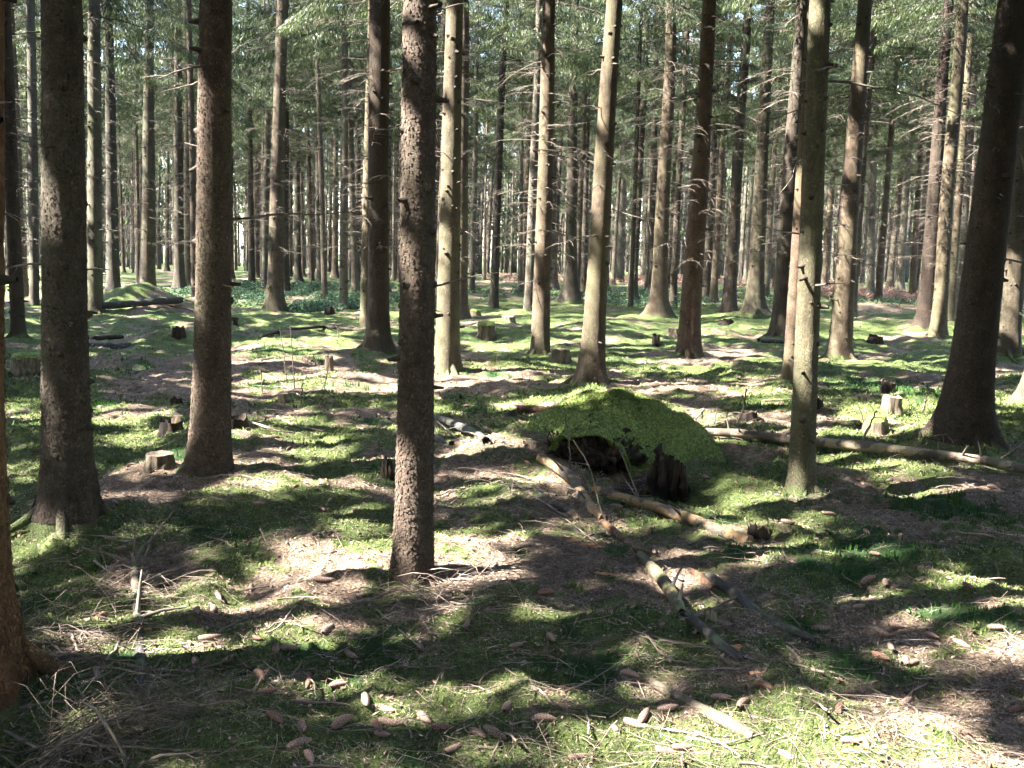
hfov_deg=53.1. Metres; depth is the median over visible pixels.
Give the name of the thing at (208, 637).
spruce cone
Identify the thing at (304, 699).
spruce cone
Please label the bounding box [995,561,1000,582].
dead stem
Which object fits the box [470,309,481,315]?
tree stump
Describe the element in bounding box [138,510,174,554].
fallen branch
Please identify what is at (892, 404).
tree stump
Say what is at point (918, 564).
fallen twig
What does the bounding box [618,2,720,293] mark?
spruce tree
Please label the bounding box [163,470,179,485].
fallen twig
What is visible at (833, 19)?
spruce tree
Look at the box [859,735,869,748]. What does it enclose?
spruce cone
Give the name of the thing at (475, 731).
spruce cone
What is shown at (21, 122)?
spruce tree
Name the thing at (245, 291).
bilberry undergrowth
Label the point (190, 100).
spruce tree
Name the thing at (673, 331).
tree stump
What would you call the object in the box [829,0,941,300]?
spruce tree
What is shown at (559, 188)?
spruce tree
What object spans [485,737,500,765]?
fallen twig
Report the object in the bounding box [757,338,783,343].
fallen log
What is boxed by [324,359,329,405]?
dead stem
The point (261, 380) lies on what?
dead stem
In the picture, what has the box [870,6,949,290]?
spruce tree
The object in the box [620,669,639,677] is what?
spruce cone
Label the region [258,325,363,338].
fallen log
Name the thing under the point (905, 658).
spruce cone
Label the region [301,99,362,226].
spruce tree
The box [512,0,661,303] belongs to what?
spruce tree
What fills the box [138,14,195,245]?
spruce tree
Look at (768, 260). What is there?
spruce tree
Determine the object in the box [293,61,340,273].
spruce tree
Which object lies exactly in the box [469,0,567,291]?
spruce tree
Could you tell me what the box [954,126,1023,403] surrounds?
spruce tree
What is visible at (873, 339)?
tree stump
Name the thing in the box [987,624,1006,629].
spruce cone
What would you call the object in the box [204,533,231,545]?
fallen twig
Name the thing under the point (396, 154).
spruce tree
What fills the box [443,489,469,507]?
fallen branch
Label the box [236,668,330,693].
fallen branch
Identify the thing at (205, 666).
fallen twig
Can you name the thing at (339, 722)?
spruce cone
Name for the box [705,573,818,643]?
fallen log
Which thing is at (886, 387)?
tree stump
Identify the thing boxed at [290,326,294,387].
dead stem
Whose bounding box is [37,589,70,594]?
fallen twig
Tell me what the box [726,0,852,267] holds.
spruce tree
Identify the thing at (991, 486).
spruce cone
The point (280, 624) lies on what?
fallen branch
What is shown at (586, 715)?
fallen twig
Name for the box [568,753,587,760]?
spruce cone
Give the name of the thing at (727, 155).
spruce tree
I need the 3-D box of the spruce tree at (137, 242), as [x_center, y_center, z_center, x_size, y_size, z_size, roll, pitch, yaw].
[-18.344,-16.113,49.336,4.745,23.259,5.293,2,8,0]
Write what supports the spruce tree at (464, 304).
on the ground
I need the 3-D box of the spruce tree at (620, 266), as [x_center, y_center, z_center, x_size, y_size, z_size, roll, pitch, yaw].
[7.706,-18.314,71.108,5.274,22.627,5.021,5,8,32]
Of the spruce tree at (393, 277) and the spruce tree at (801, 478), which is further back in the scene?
the spruce tree at (393, 277)
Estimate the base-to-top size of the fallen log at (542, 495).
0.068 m
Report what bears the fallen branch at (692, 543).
on the ground
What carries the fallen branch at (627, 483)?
on the ground
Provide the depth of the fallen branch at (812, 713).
3.64 m
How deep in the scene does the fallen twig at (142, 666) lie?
4.11 m
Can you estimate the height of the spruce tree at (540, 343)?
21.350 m
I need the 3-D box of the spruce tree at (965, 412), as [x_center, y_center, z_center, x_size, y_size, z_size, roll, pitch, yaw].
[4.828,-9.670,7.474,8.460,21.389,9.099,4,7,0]
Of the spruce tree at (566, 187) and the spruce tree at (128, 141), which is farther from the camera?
the spruce tree at (566, 187)
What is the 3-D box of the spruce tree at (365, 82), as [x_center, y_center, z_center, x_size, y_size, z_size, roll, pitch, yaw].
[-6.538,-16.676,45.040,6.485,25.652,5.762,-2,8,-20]
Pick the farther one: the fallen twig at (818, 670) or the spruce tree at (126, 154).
the spruce tree at (126, 154)
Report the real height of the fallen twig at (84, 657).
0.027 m
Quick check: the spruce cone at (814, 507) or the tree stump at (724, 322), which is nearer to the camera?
the spruce cone at (814, 507)
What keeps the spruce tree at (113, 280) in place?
on the ground
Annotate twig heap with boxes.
[0,646,258,767]
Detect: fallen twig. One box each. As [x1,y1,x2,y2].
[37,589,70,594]
[39,755,85,758]
[57,646,91,657]
[60,652,107,661]
[73,670,112,684]
[76,753,120,767]
[108,537,141,543]
[127,665,168,668]
[147,673,185,678]
[151,752,202,759]
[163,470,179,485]
[181,659,232,673]
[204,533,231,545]
[214,707,262,720]
[236,585,268,591]
[263,620,286,630]
[263,661,291,678]
[277,596,321,600]
[279,618,313,632]
[288,661,302,677]
[289,758,345,767]
[290,694,349,704]
[303,672,317,697]
[374,659,400,671]
[387,665,419,668]
[397,713,416,739]
[423,661,449,669]
[436,487,459,495]
[448,504,481,510]
[467,685,499,693]
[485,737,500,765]
[489,577,539,582]
[490,729,518,742]
[525,678,558,706]
[536,707,555,728]
[576,531,605,538]
[584,705,605,734]
[603,673,605,694]
[611,677,637,700]
[641,635,671,662]
[665,666,742,669]
[704,546,742,551]
[738,761,780,767]
[772,653,825,673]
[794,597,815,616]
[799,695,828,711]
[906,683,926,696]
[908,562,930,567]
[923,676,958,679]
[956,530,1010,539]
[972,518,996,527]
[973,528,1020,537]
[983,714,997,729]
[990,745,1023,754]
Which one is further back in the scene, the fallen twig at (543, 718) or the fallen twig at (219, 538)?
the fallen twig at (219, 538)
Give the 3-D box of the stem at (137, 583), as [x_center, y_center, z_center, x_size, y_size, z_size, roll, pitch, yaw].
[-1.790,0.930,5.062,0.420,0.221,1.076,-4,9,-34]
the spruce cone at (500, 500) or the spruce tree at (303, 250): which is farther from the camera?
the spruce tree at (303, 250)
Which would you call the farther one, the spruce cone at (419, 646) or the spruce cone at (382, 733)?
the spruce cone at (419, 646)
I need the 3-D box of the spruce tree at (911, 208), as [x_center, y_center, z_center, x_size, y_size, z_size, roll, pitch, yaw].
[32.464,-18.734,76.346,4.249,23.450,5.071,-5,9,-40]
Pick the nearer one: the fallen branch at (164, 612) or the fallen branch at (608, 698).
the fallen branch at (608, 698)
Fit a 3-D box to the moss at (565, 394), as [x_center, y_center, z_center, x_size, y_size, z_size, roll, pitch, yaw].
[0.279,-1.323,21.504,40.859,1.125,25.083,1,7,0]
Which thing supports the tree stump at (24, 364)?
on the ground
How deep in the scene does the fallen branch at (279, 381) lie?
13.34 m
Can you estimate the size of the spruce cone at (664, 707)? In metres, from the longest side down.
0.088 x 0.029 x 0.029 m
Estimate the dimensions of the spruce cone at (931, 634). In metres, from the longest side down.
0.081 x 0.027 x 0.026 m
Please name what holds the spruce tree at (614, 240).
on the ground
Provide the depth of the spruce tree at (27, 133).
55.59 m
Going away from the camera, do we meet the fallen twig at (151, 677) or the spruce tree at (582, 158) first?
the fallen twig at (151, 677)
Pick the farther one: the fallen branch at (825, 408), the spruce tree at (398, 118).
the spruce tree at (398, 118)
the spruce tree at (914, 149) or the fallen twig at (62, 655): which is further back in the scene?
the spruce tree at (914, 149)
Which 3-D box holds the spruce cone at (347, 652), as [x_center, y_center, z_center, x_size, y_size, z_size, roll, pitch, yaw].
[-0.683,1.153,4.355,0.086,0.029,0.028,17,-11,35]
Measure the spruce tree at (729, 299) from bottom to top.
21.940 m
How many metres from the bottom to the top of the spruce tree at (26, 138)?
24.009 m
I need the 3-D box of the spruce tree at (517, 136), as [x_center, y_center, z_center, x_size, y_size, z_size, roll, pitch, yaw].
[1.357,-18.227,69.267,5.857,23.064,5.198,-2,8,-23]
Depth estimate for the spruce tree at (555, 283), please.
49.79 m
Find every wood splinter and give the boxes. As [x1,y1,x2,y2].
[567,538,581,541]
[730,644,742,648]
[839,749,869,752]
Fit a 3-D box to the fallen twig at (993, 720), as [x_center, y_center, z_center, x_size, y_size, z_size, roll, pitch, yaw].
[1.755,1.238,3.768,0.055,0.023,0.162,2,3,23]
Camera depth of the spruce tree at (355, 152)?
49.68 m
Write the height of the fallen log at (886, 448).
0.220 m
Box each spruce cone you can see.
[93,611,108,619]
[93,665,99,676]
[116,545,128,551]
[191,657,198,665]
[194,606,200,614]
[198,634,220,641]
[210,604,216,611]
[214,590,221,599]
[223,654,237,662]
[252,635,261,640]
[253,501,264,504]
[253,687,278,695]
[254,668,264,679]
[266,710,282,722]
[272,644,280,652]
[280,644,299,650]
[286,737,311,749]
[296,698,311,703]
[297,720,306,731]
[303,749,313,762]
[305,672,312,687]
[314,576,333,582]
[321,623,333,633]
[330,681,347,687]
[330,714,351,729]
[344,649,357,658]
[361,692,369,705]
[371,719,382,731]
[373,730,389,736]
[375,703,396,712]
[378,717,403,726]
[416,643,423,650]
[417,710,430,723]
[430,723,452,730]
[444,743,462,754]
[463,620,469,627]
[469,727,485,737]
[483,724,506,738]
[496,498,509,502]
[502,701,510,712]
[509,642,522,648]
[530,713,556,721]
[537,588,553,594]
[546,632,555,640]
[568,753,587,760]
[609,504,622,507]
[611,724,618,731]
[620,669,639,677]
[623,717,648,728]
[638,707,649,723]
[655,745,674,754]
[656,704,678,711]
[671,573,682,579]
[671,744,691,750]
[711,693,731,699]
[717,619,731,625]
[736,697,749,708]
[754,680,772,688]
[778,749,794,757]
[781,519,795,523]
[808,505,822,509]
[811,625,833,630]
[824,511,834,514]
[835,701,844,714]
[840,736,863,743]
[853,604,864,608]
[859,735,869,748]
[861,575,875,583]
[870,551,881,555]
[870,651,890,660]
[874,627,888,635]
[883,578,888,586]
[887,642,894,650]
[888,622,904,629]
[900,697,912,706]
[902,655,909,665]
[908,659,919,664]
[925,631,938,637]
[949,722,969,733]
[952,638,969,647]
[962,581,975,588]
[986,485,997,488]
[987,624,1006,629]
[1007,705,1023,712]
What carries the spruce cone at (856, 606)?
on the ground
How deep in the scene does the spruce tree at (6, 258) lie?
50.20 m
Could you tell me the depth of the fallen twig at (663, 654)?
4.26 m
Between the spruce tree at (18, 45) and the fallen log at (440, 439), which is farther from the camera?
the spruce tree at (18, 45)
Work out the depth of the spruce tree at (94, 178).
23.70 m
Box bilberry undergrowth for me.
[125,279,916,312]
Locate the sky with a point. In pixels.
(250, 0)
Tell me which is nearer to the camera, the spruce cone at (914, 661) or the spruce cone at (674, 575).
the spruce cone at (914, 661)
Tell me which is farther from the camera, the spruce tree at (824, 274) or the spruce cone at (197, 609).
the spruce tree at (824, 274)
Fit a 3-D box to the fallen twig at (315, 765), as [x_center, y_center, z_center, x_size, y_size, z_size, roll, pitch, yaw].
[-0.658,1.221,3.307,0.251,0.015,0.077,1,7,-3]
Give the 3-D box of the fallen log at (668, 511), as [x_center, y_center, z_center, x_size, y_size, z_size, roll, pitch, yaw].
[1.021,0.790,6.543,0.215,0.232,1.272,-6,10,-43]
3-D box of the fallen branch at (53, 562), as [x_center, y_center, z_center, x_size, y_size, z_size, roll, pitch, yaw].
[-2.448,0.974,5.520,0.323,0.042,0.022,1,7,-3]
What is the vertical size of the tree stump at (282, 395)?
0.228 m
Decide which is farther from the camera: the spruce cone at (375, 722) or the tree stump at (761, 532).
the tree stump at (761, 532)
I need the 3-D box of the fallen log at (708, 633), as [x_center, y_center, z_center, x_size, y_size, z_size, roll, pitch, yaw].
[0.851,1.078,4.436,0.052,0.071,0.598,-1,7,-17]
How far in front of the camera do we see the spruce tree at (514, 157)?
75.35 m
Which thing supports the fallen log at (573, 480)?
on the ground
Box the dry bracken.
[481,271,917,302]
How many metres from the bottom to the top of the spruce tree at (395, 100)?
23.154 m
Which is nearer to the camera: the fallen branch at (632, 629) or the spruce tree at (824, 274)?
the fallen branch at (632, 629)
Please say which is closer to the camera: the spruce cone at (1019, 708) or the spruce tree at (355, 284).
the spruce cone at (1019, 708)
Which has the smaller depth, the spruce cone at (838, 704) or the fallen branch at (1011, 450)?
the spruce cone at (838, 704)
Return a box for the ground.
[0,248,1023,767]
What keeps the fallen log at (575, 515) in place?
on the ground
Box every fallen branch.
[4,729,74,765]
[17,529,125,538]
[19,694,98,708]
[27,560,87,568]
[35,640,61,651]
[69,630,89,660]
[78,727,144,767]
[93,554,117,576]
[99,624,132,666]
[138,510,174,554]
[141,610,189,613]
[146,655,260,671]
[177,708,216,712]
[181,678,205,684]
[198,474,276,485]
[217,615,258,632]
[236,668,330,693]
[250,421,296,433]
[255,371,312,400]
[266,607,292,633]
[276,416,323,430]
[314,528,342,535]
[332,587,393,608]
[376,609,419,644]
[396,574,546,598]
[429,581,499,613]
[436,420,461,438]
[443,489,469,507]
[458,467,561,483]
[505,667,569,691]
[511,481,567,516]
[513,706,587,725]
[547,510,597,544]
[563,664,615,691]
[579,696,647,705]
[582,604,689,643]
[615,618,631,624]
[620,470,635,495]
[655,724,739,756]
[657,586,753,626]
[660,639,711,649]
[685,732,763,743]
[689,534,724,544]
[748,704,806,720]
[764,398,791,400]
[785,645,803,673]
[806,711,825,738]
[822,406,835,409]
[930,458,953,480]
[963,687,1020,690]
[989,641,1007,656]
[1000,442,1023,458]
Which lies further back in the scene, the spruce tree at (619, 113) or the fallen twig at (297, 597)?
the spruce tree at (619, 113)
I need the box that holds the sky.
[4,0,934,255]
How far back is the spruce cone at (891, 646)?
4.38 m
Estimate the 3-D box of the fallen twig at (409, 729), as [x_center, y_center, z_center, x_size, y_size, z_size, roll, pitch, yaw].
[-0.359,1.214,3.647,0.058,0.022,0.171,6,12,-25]
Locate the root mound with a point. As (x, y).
(637, 429)
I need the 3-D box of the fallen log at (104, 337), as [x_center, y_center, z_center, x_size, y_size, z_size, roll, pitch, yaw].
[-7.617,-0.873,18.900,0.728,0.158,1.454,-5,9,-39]
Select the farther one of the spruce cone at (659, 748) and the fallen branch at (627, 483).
the fallen branch at (627, 483)
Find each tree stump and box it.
[9,352,40,376]
[143,450,175,473]
[157,414,183,437]
[169,396,182,404]
[171,325,186,339]
[231,413,249,429]
[277,392,287,403]
[324,306,334,314]
[324,356,333,370]
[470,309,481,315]
[476,321,495,341]
[502,316,515,322]
[549,348,571,363]
[652,333,659,346]
[667,327,677,337]
[717,318,733,325]
[739,410,758,421]
[747,522,769,539]
[817,397,823,409]
[860,413,888,436]
[866,334,883,343]
[879,379,895,393]
[880,395,903,415]
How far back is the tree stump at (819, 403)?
11.03 m
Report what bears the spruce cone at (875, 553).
on the ground
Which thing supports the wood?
on the ground
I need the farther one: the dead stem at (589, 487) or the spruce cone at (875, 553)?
the dead stem at (589, 487)
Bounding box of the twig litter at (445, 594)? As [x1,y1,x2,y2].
[1,352,1023,767]
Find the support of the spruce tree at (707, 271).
on the ground
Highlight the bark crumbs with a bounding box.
[2,317,1023,767]
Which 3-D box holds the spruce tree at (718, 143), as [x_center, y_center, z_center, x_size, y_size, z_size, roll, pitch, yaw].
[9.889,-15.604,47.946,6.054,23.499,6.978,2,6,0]
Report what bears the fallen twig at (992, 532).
on the ground
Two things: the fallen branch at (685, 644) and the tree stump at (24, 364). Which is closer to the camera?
the fallen branch at (685, 644)
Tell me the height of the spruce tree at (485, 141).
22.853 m
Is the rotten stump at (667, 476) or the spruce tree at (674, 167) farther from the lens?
the spruce tree at (674, 167)
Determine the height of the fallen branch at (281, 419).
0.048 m
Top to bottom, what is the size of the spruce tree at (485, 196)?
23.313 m
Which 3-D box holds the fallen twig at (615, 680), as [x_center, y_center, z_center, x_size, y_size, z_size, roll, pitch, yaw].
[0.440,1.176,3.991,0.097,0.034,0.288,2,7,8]
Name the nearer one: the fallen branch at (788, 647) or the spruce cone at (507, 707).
the spruce cone at (507, 707)
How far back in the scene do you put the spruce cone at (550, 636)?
4.40 m
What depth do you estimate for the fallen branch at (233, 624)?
4.60 m
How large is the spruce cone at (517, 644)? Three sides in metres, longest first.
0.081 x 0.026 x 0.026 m
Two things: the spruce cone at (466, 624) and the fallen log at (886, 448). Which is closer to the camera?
the spruce cone at (466, 624)
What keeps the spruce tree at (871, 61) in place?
on the ground
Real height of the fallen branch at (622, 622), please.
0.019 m
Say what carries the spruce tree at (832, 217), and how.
on the ground
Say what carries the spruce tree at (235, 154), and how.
on the ground
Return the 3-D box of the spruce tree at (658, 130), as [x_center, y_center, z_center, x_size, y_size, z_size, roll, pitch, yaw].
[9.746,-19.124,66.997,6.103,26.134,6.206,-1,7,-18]
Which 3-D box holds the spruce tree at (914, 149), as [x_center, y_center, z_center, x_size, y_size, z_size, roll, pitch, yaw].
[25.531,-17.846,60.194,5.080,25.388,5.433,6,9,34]
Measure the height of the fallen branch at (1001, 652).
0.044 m
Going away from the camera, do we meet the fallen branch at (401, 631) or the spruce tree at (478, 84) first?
the fallen branch at (401, 631)
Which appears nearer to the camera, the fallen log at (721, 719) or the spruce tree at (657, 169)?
the fallen log at (721, 719)
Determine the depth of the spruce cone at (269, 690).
3.82 m
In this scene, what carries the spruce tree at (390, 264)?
on the ground
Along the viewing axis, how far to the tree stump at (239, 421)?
9.18 m
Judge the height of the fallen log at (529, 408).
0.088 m
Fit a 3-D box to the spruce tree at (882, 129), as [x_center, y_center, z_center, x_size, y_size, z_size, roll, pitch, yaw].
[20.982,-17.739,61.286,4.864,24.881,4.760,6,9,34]
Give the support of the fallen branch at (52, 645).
on the ground
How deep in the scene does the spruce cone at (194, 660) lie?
4.17 m
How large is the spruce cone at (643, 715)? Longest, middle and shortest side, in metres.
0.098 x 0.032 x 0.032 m
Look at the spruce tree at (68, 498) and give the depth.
5.77 m
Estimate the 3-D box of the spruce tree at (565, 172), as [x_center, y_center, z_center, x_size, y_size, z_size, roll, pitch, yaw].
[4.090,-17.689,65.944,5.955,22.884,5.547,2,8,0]
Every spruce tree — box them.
[0,0,76,735]
[4,0,40,247]
[4,0,40,296]
[4,1,40,274]
[4,2,83,338]
[5,0,84,305]
[6,0,117,546]
[12,0,198,293]
[13,39,20,49]
[14,0,142,182]
[14,4,139,202]
[15,0,41,247]
[15,0,125,241]
[15,0,126,239]
[15,12,40,280]
[16,3,40,148]
[19,0,198,313]
[20,93,40,218]
[20,106,87,166]
[20,119,40,158]
[21,17,131,176]
[21,26,87,231]
[22,108,40,248]
[83,0,242,286]
[84,0,141,279]
[84,1,172,282]
[85,0,249,293]
[101,0,271,302]
[102,5,169,271]
[104,13,160,272]
[114,1,164,273]
[115,0,263,246]
[116,3,173,244]
[116,39,167,272]
[120,0,251,286]
[129,49,173,271]
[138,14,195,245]
[140,0,271,240]
[140,0,350,479]
[154,7,256,181]
[155,4,233,173]
[155,24,246,157]
[157,47,172,270]
[173,0,311,281]
[195,0,309,247]
[197,0,329,288]
[231,0,309,280]
[231,0,366,298]
[231,0,395,294]
[231,1,272,278]
[232,0,367,312]
[232,0,444,309]
[233,0,305,278]
[233,1,301,256]
[233,67,305,223]
[244,2,360,281]
[246,6,330,276]
[252,3,362,282]
[270,3,355,281]
[270,93,339,276]
[272,32,329,241]
[275,0,468,327]
[288,0,402,290]
[293,0,442,354]
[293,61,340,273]
[297,4,402,248]
[298,0,475,291]
[298,2,399,281]
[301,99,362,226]
[305,5,397,281]
[311,4,362,277]
[323,6,402,242]
[326,4,363,233]
[326,7,398,240]
[338,47,398,280]
[354,13,399,254]
[354,14,486,247]
[354,124,396,277]
[360,5,492,195]
[361,24,400,278]
[381,0,529,375]
[382,0,498,589]
[389,0,520,261]
[389,1,525,303]
[390,8,401,281]
[391,9,402,240]
[393,7,513,190]
[398,0,577,319]
[401,0,532,291]
[436,0,583,308]
[441,16,490,189]
[442,0,507,255]
[461,0,626,354]
[468,0,513,278]
[468,0,527,285]
[468,7,523,280]
[468,9,523,275]
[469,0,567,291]
[469,0,642,311]
[471,0,529,256]
[473,0,604,248]
[484,7,525,250]
[484,33,558,236]
[486,0,588,290]
[489,60,566,245]
[490,3,565,227]
[501,0,602,289]
[508,0,657,287]
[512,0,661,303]
[516,28,617,255]
[554,0,638,291]
[554,0,653,387]
[555,0,722,307]
[555,5,699,302]
[556,0,615,243]
[556,0,618,231]
[557,36,633,267]
[560,33,593,221]
[563,0,657,260]
[563,4,649,288]
[589,0,793,318]
[589,3,649,284]
[590,7,658,281]
[612,25,658,254]
[614,13,694,288]
[618,0,736,287]
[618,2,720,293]
[618,41,679,263]
[618,57,691,258]
[620,0,759,307]
[624,3,690,255]
[627,0,769,358]
[639,0,830,312]
[651,0,794,301]
[655,0,758,299]
[670,37,756,265]
[674,13,785,270]
[692,0,839,318]
[694,0,883,338]
[718,14,755,280]
[723,0,882,301]
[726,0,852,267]
[728,4,781,258]
[728,4,883,236]
[728,12,786,236]
[730,7,792,295]
[735,0,876,379]
[736,48,779,281]
[742,5,829,286]
[742,13,829,288]
[746,0,975,317]
[748,0,963,496]
[749,38,847,219]
[754,61,850,219]
[775,20,888,290]
[792,0,940,360]
[822,27,844,284]
[824,60,870,261]
[825,0,919,252]
[825,24,914,293]
[826,0,978,301]
[826,62,906,235]
[827,21,887,238]
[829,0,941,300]
[835,36,926,289]
[836,58,917,259]
[843,0,996,331]
[848,0,993,238]
[859,87,884,282]
[865,67,925,283]
[867,3,990,296]
[867,24,925,282]
[869,0,997,320]
[870,4,993,290]
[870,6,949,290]
[878,1,993,315]
[881,1,994,306]
[891,0,993,338]
[893,35,977,189]
[909,177,922,209]
[910,47,989,177]
[912,0,1023,451]
[925,76,981,221]
[943,2,1023,363]
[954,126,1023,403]
[960,78,986,118]
[973,63,1023,309]
[980,6,993,50]
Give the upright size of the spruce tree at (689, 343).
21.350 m
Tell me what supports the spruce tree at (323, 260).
on the ground
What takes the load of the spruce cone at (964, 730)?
on the ground
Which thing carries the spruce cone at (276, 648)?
on the ground
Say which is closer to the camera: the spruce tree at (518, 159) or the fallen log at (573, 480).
the fallen log at (573, 480)
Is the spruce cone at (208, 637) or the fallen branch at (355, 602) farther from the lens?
the fallen branch at (355, 602)
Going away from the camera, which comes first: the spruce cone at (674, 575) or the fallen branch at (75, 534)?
the spruce cone at (674, 575)
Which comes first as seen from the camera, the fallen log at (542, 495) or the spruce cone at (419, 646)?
the spruce cone at (419, 646)
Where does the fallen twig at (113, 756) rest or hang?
on the ground
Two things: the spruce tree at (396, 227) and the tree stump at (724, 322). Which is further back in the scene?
the spruce tree at (396, 227)
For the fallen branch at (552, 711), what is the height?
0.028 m
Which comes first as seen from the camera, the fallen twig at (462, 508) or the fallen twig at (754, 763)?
the fallen twig at (754, 763)
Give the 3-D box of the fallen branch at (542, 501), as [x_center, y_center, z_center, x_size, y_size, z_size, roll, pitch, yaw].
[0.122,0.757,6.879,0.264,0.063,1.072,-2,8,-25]
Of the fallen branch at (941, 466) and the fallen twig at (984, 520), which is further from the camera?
the fallen branch at (941, 466)
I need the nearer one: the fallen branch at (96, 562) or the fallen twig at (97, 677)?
the fallen twig at (97, 677)
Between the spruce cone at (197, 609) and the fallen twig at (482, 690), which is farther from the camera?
the spruce cone at (197, 609)
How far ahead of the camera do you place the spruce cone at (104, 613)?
4.74 m
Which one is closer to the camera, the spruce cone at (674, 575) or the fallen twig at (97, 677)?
the fallen twig at (97, 677)
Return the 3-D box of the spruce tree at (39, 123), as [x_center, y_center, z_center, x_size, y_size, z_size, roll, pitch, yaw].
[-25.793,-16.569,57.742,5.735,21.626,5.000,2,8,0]
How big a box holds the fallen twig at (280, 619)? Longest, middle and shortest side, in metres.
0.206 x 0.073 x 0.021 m
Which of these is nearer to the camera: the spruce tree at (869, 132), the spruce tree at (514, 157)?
the spruce tree at (869, 132)
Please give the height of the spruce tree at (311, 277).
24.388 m
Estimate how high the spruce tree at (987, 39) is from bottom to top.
23.055 m
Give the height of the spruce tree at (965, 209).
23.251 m
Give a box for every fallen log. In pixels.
[88,335,123,339]
[102,296,183,308]
[133,629,146,693]
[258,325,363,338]
[433,434,453,444]
[434,414,490,443]
[515,405,546,412]
[530,485,559,513]
[536,453,608,521]
[551,499,581,521]
[590,480,753,545]
[599,518,644,553]
[635,551,685,612]
[646,676,757,740]
[677,603,745,661]
[688,568,717,589]
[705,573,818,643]
[706,418,1023,472]
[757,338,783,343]
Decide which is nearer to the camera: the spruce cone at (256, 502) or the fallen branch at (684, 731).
the fallen branch at (684, 731)
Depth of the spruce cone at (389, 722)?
3.64 m
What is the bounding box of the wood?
[20,11,978,282]
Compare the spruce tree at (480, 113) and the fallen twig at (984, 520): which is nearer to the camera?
the fallen twig at (984, 520)
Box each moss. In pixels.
[0,350,1023,767]
[4,286,1023,443]
[5,341,1023,767]
[128,629,284,698]
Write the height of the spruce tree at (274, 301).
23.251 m
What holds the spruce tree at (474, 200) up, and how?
on the ground
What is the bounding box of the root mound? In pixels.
[517,387,729,477]
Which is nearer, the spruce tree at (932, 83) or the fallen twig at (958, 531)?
the fallen twig at (958, 531)
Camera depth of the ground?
5.68 m
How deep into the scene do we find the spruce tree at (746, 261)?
71.67 m
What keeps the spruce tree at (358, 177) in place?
on the ground
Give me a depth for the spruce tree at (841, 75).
49.18 m
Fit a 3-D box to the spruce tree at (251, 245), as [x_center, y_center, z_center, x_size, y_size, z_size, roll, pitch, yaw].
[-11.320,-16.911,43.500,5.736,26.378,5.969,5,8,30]
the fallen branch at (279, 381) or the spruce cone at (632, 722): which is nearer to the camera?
the spruce cone at (632, 722)
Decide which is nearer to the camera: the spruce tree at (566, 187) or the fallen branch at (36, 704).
the fallen branch at (36, 704)
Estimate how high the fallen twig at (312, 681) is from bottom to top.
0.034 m
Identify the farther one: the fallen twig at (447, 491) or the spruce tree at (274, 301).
the spruce tree at (274, 301)
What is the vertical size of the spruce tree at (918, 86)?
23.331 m
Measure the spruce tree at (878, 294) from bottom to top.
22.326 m
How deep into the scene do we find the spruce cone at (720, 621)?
4.63 m
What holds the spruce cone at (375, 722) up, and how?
on the ground
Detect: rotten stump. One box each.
[380,455,394,480]
[641,452,690,502]
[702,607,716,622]
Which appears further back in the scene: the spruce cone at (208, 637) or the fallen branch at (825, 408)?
the fallen branch at (825, 408)
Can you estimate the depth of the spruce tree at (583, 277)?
46.57 m
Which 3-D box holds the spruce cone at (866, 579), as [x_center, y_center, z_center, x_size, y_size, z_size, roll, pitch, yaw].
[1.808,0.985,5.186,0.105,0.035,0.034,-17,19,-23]
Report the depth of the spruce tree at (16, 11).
38.70 m
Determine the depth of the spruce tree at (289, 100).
39.12 m
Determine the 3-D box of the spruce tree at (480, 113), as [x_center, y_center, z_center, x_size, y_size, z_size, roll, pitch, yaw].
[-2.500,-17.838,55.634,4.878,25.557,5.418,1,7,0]
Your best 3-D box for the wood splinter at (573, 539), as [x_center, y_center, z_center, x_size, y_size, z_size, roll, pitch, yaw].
[0.357,0.896,5.866,0.107,0.030,0.032,-1,7,-19]
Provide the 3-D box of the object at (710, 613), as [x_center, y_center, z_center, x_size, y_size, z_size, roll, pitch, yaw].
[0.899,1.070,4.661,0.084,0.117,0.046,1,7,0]
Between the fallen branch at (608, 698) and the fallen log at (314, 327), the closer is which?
the fallen branch at (608, 698)
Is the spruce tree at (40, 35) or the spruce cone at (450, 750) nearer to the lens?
the spruce cone at (450, 750)
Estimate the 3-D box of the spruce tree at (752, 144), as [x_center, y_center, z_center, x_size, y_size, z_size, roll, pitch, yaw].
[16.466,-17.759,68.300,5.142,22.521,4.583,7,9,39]
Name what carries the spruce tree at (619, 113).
on the ground
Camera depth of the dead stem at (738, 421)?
9.67 m
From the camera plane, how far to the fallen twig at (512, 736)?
3.55 m
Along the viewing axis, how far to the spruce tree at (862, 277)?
74.14 m
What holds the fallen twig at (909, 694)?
on the ground
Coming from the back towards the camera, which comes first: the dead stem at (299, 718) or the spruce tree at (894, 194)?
the spruce tree at (894, 194)
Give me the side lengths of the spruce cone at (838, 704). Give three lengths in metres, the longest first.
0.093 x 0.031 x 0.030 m
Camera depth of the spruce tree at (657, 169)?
73.98 m
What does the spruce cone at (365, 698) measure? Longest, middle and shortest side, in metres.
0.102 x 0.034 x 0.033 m
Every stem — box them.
[82,547,186,627]
[106,518,141,555]
[141,516,171,562]
[258,366,262,392]
[267,708,310,737]
[279,328,286,382]
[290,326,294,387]
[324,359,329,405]
[564,411,571,469]
[569,440,606,519]
[575,463,604,501]
[613,450,639,496]
[737,389,749,424]
[862,410,882,440]
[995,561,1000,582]
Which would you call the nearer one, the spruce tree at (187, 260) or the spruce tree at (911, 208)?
the spruce tree at (187, 260)
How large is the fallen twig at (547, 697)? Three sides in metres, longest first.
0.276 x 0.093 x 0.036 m
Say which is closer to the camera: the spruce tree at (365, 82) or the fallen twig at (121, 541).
the fallen twig at (121, 541)

